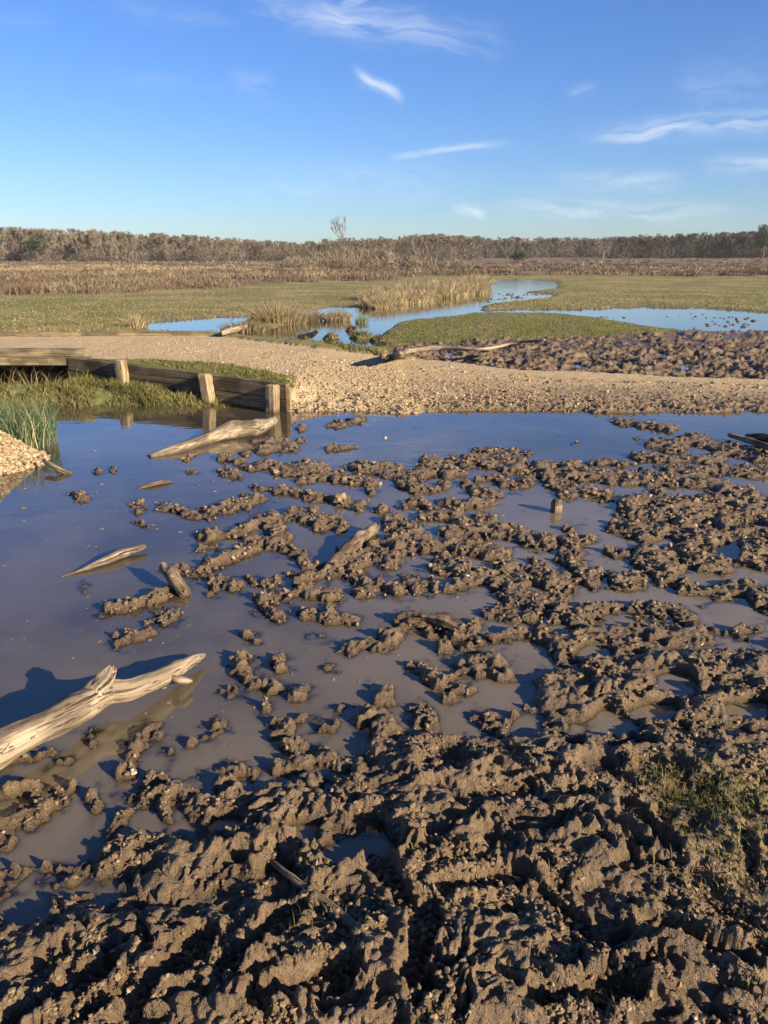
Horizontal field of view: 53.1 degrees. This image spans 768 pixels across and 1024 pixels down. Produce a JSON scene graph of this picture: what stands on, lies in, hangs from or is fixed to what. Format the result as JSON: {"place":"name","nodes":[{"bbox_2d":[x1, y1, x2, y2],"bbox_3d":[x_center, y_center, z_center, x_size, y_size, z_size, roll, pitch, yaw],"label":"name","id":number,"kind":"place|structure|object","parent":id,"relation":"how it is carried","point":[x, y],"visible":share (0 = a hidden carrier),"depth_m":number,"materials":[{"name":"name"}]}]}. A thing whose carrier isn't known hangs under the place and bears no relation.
{"place":"outdoors","nodes":[
{"label":"outdoors","id":0,"kind":"place"},
{"bbox_2d":[0,327,767,1023],"bbox_3d":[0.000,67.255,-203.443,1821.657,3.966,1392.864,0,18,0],"label":"mud","id":1,"kind":"structure","parent":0,"point":[160,903],"depth_m":2.44,"materials":[{"name":"brown soil"}]},
{"bbox_2d":[0,365,79,384],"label":"dead stems","id":2,"kind":"object","parent":1,"relation":"on","point":[28,382],"visible":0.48,"depth_m":9.41,"materials":[{"name":"brown plant"}]},
{"bbox_2d":[0,367,242,408],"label":"bank grass","id":3,"kind":"structure","parent":1,"relation":"on","point":[118,385],"depth_m":9.09,"materials":[{"name":"green plant"}]},
{"bbox_2d":[129,768,136,774],"bbox_3d":[-0.838,0.869,2.569,0.023,0.021,0.023,-17,25,-41],"label":"stone","id":4,"kind":"object","parent":1,"relation":"on","point":[132,772],"visible":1,"depth_m":2.56,"materials":[{"name":"white stone"}]},
{"bbox_2d":[68,357,289,412],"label":"retaining wall","id":5,"kind":"structure","parent":1,"relation":"on","point":[270,397],"depth_m":9.03,"materials":[{"name":"brown wood"}]},
{"bbox_2d":[270,859,356,933],"bbox_3d":[-0.186,1.034,2.050,0.472,0.066,0.047,17,25,42],"label":"root","id":6,"kind":"object","parent":1,"relation":"on","point":[299,883],"visible":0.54,"depth_m":2.05,"materials":[{"name":"brown wood"}]},
{"bbox_2d":[333,492,346,502],"bbox_3d":[-0.312,-0.104,5.432,0.096,0.068,0.107,0,18,0],"label":"stone","id":7,"kind":"object","parent":1,"relation":"on","point":[338,497],"visible":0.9,"depth_m":5.39,"materials":[{"name":"beige stone"}]},
{"bbox_2d":[319,522,379,578],"bbox_3d":[-0.199,0.217,4.491,0.106,0.111,0.829,7,20,21],"label":"half buried log","id":8,"kind":"object","parent":1,"relation":"on","point":[358,539],"visible":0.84,"depth_m":4.49,"materials":[{"name":"brown wood"}]},
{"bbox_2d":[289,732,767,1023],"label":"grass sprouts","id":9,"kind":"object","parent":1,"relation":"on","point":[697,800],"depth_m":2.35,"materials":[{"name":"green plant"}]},
{"bbox_2d":[0,279,767,994],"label":"water","id":10,"kind":"structure","parent":0,"point":[44,611],"depth_m":4.20,"materials":[{"name":"liquid"}]},
{"bbox_2d":[0,388,64,447],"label":"rush clump","id":11,"kind":"object","parent":10,"relation":"on","point":[16,427],"visible":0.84,"depth_m":7.02,"materials":[{"name":"green plant"}]},
{"bbox_2d":[42,459,72,474],"bbox_3d":[-2.648,-0.347,6.199,0.315,0.116,0.085,9,20,25],"label":"stick","id":12,"kind":"object","parent":10,"relation":"on","point":[58,469],"visible":0.98,"depth_m":6.15,"materials":[{"name":"brown wood"}]},
{"bbox_2d":[0,653,205,769],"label":"driftwood log","id":13,"kind":"object","parent":10,"relation":"on","point":[99,692],"visible":1,"depth_m":2.76,"materials":[{"name":"brown wood"}]},
{"bbox_2d":[59,544,146,576],"bbox_3d":[-1.581,0.270,4.350,0.078,0.055,0.541,14,23,36],"label":"driftwood branch","id":14,"kind":"object","parent":10,"relation":"on","point":[115,555],"visible":1,"depth_m":4.36,"materials":[{"name":"brown wood"}]},
{"bbox_2d":[137,480,173,488],"bbox_3d":[-1.736,-0.214,5.843,0.295,0.036,0.052,-17,25,-41],"label":"stick","id":15,"kind":"object","parent":10,"relation":"on","point":[155,483],"visible":1,"depth_m":5.82,"materials":[{"name":"brown wood"}]},
{"bbox_2d":[159,561,191,596],"bbox_3d":[-1.104,0.357,4.027,0.079,0.129,0.325,-13,22,-34],"label":"stick","id":16,"kind":"object","parent":10,"relation":"on","point":[177,582],"visible":1,"depth_m":3.97,"materials":[{"name":"brown wood"}]},
{"bbox_2d":[148,417,277,456],"bbox_3d":[-1.615,-0.717,7.178,1.384,0.196,0.306,-17,25,-41],"label":"driftwood log","id":17,"kind":"object","parent":10,"relation":"on","point":[232,429],"visible":0.96,"depth_m":7.28,"materials":[{"name":"brown wood"}]},
{"bbox_2d":[217,317,270,333],"bbox_3d":[-3.241,-4.348,17.768,1.478,0.386,1.259,0,18,0],"label":"sedge mound","id":18,"kind":"object","parent":10,"relation":"on","point":[253,327],"visible":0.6,"depth_m":17.70,"materials":[{"name":"brown plant"}]},
{"bbox_2d":[1,437,554,762],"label":"floating debris","id":19,"kind":"object","parent":10,"relation":"on","point":[235,760],"visible":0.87,"depth_m":3.68,"materials":[{"name":"brown soil"}]},
{"bbox_2d":[297,329,318,338],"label":"branch","id":20,"kind":"object","parent":10,"relation":"in","point":[311,335],"visible":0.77,"depth_m":15.71,"materials":[{"name":"brown wood"}]},
{"bbox_2d":[302,306,327,320],"bbox_3d":[-1.965,-5.424,20.906,1.128,0.453,0.989,0,18,0],"label":"reed clump","id":21,"kind":"object","parent":10,"relation":"on","point":[315,316],"visible":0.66,"depth_m":20.80,"materials":[{"name":"beige plant"}]},
{"bbox_2d":[321,306,353,321],"bbox_3d":[-1.271,-5.416,20.889,1.226,0.448,1.093,0,18,0],"label":"reed clump","id":22,"kind":"object","parent":10,"relation":"on","point":[338,316],"visible":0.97,"depth_m":20.77,"materials":[{"name":"beige plant"}]},
{"bbox_2d":[345,324,357,330],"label":"mossy tussock","id":23,"kind":"object","parent":10,"relation":"on","point":[352,328],"visible":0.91,"depth_m":17.97,"materials":[{"name":"green plant"}]},
{"bbox_2d":[354,314,369,322],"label":"sedge tuft","id":24,"kind":"object","parent":10,"relation":"on","point":[360,319],"visible":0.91,"depth_m":20.26,"materials":[{"name":"green plant"}]},
{"bbox_2d":[358,294,377,307],"bbox_3d":[-0.555,-7.242,26.339,1.189,0.485,1.026,0,18,0],"label":"reed clump","id":25,"kind":"object","parent":10,"relation":"on","point":[363,305],"visible":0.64,"depth_m":26.27,"materials":[{"name":"brown plant"}]},
{"bbox_2d":[395,610,467,632],"bbox_3d":[0.242,0.519,3.603,0.407,0.116,0.096,7,20,20],"label":"waterlogged log","id":26,"kind":"object","parent":10,"relation":"on","point":[445,620],"visible":0.8,"depth_m":3.58,"materials":[{"name":"brown wood"}]},
{"bbox_2d":[550,498,562,512],"bbox_3d":[1.175,-0.006,5.243,0.067,0.171,0.067,-6,19,-18],"label":"wooden stake","id":27,"kind":"object","parent":10,"relation":"in","point":[556,505],"visible":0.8,"depth_m":5.21,"materials":[{"name":"brown wood"}]},
{"bbox_2d":[439,290,756,327],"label":"stream clods","id":28,"kind":"object","parent":10,"relation":"in","point":[518,296],"visible":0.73,"depth_m":22.30,"materials":[{"name":"brown soil"}]},
{"bbox_2d":[727,433,767,450],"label":"driftwood plank","id":29,"kind":"object","parent":10,"relation":"on","point":[756,443],"visible":1,"depth_m":6.88,"materials":[{"name":"brown wood"}]},
{"bbox_2d":[745,433,767,442],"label":"branch","id":30,"kind":"object","parent":10,"relation":"on","point":[762,437],"visible":0.64,"depth_m":7.07,"materials":[{"name":"brown wood"}]},
{"bbox_2d":[0,275,767,387],"bbox_3d":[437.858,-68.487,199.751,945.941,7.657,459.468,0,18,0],"label":"grassland","id":31,"kind":"structure","parent":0,"point":[618,280],"depth_m":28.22,"materials":[{"name":"green plant"}]},
{"bbox_2d":[122,310,149,327],"bbox_3d":[-5.895,-4.621,18.250,0.938,0.495,0.893,0,18,0],"label":"reed clump","id":32,"kind":"object","parent":31,"relation":"on","point":[134,324],"visible":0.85,"depth_m":18.21,"materials":[{"name":"beige plant"}]},
{"bbox_2d":[237,297,316,324],"bbox_3d":[-2.739,-5.217,19.862,2.291,0.718,1.973,0,18,0],"label":"reed clump","id":33,"kind":"object","parent":31,"relation":"on","point":[284,315],"visible":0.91,"depth_m":19.64,"materials":[{"name":"beige plant"}]},
{"bbox_2d":[323,332,339,339],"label":"mossy tussock","id":34,"kind":"object","parent":31,"relation":"on","point":[331,336],"visible":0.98,"depth_m":16.19,"materials":[{"name":"plant"}]},
{"bbox_2d":[349,330,372,338],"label":"mossy tussock","id":35,"kind":"object","parent":31,"relation":"on","point":[362,335],"visible":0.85,"depth_m":16.36,"materials":[{"name":"plant"}]},
{"bbox_2d":[369,333,391,341],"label":"mossy tussock","id":36,"kind":"object","parent":31,"relation":"on","point":[380,338],"visible":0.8,"depth_m":15.78,"materials":[{"name":"green plant"}]},
{"bbox_2d":[350,272,496,308],"bbox_3d":[2.883,-10.760,36.123,4.249,1.002,23.404,7,19,19],"label":"reed bed","id":37,"kind":"object","parent":31,"relation":"on","point":[390,295],"visible":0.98,"depth_m":31.96,"materials":[{"name":"beige plant"}]},
{"bbox_2d":[0,245,767,294],"bbox_3d":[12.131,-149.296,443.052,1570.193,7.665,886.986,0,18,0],"label":"heath","id":38,"kind":"object","parent":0,"point":[254,282],"visible":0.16,"depth_m":142.19,"materials":[{"name":"brown plant"}]},
{"bbox_2d":[24,232,53,260],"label":"pine tree","id":39,"kind":"object","parent":38,"relation":"on","point":[32,244],"visible":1,"depth_m":199.77,"materials":[{"name":"green plant"}]},
{"bbox_2d":[0,263,324,270],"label":"pale grass","id":40,"kind":"structure","parent":38,"relation":"on","point":[123,268],"depth_m":95.37,"materials":[{"name":"beige plant"}]},
{"bbox_2d":[0,226,483,260],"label":"woodland","id":41,"kind":"object","parent":38,"relation":"on","point":[78,245],"visible":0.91,"depth_m":208.94,"materials":[{"name":"brown plant"}]},
{"bbox_2d":[329,215,346,264],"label":"birch tree","id":42,"kind":"object","parent":38,"relation":"on","point":[338,228],"visible":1,"depth_m":86.98,"materials":[{"name":"grey plant"}]},
{"bbox_2d":[281,247,472,269],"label":"willow scrub","id":43,"kind":"object","parent":38,"relation":"on","point":[331,261],"visible":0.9,"depth_m":98.94,"materials":[{"name":"brown plant"}]},
{"bbox_2d":[0,255,767,294],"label":"heather","id":44,"kind":"object","parent":38,"relation":"on","point":[17,281],"visible":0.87,"depth_m":67.84,"materials":[{"name":"brown plant"}]},
{"bbox_2d":[502,250,527,261],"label":"holly bush","id":45,"kind":"object","parent":38,"relation":"on","point":[514,256],"visible":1,"depth_m":161.30,"materials":[{"name":"green plant"}]},
{"bbox_2d":[393,233,647,257],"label":"woodland","id":46,"kind":"object","parent":38,"relation":"on","point":[555,247],"visible":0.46,"depth_m":316.31,"materials":[{"name":"brown plant"}]},
{"bbox_2d":[595,238,614,258],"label":"oak tree","id":47,"kind":"object","parent":38,"relation":"on","point":[606,246],"visible":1,"depth_m":225.43,"materials":[{"name":"plant"}]},
{"bbox_2d":[599,231,767,258],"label":"woodland","id":48,"kind":"object","parent":38,"relation":"on","point":[712,246],"visible":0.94,"depth_m":235.17,"materials":[{"name":"brown plant"}]},
{"bbox_2d":[753,224,767,257],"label":"pine tree","id":49,"kind":"object","parent":38,"relation":"on","point":[764,240],"visible":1,"depth_m":224.19,"materials":[{"name":"green plant"}]},
{"bbox_2d":[0,0,767,250],"label":"sky","id":50,"kind":"structure","parent":0,"point":[274,120],"materials":[{"name":"blue"}]},
{"bbox_2d":[0,331,767,474],"bbox_3d":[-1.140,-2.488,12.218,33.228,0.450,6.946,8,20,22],"label":"gravel track","id":51,"kind":"structure","parent":0,"point":[373,359],"depth_m":9.83,"materials":[{"name":"beige gravel"}]},
{"bbox_2d":[0,331,210,365],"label":"footbridge","id":52,"kind":"object","parent":51,"relation":"on","point":[53,348],"visible":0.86,"depth_m":11.86,"materials":[{"name":"brown wood"}]},
{"bbox_2d":[220,324,246,335],"bbox_3d":[-3.223,-3.920,16.563,0.664,0.227,0.173,-16,24,-40],"label":"branch","id":53,"kind":"object","parent":51,"relation":"on","point":[233,329],"visible":1,"depth_m":16.47,"materials":[{"name":"brown wood"}]},
{"bbox_2d":[380,339,545,359],"bbox_3d":[0.993,-2.432,11.786,3.224,0.374,1.764,-10,21,-27],"label":"fallen branch","id":54,"kind":"object","parent":51,"relation":"on","point":[399,354],"visible":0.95,"depth_m":12.20,"materials":[{"name":"brown wood"}]}
]}

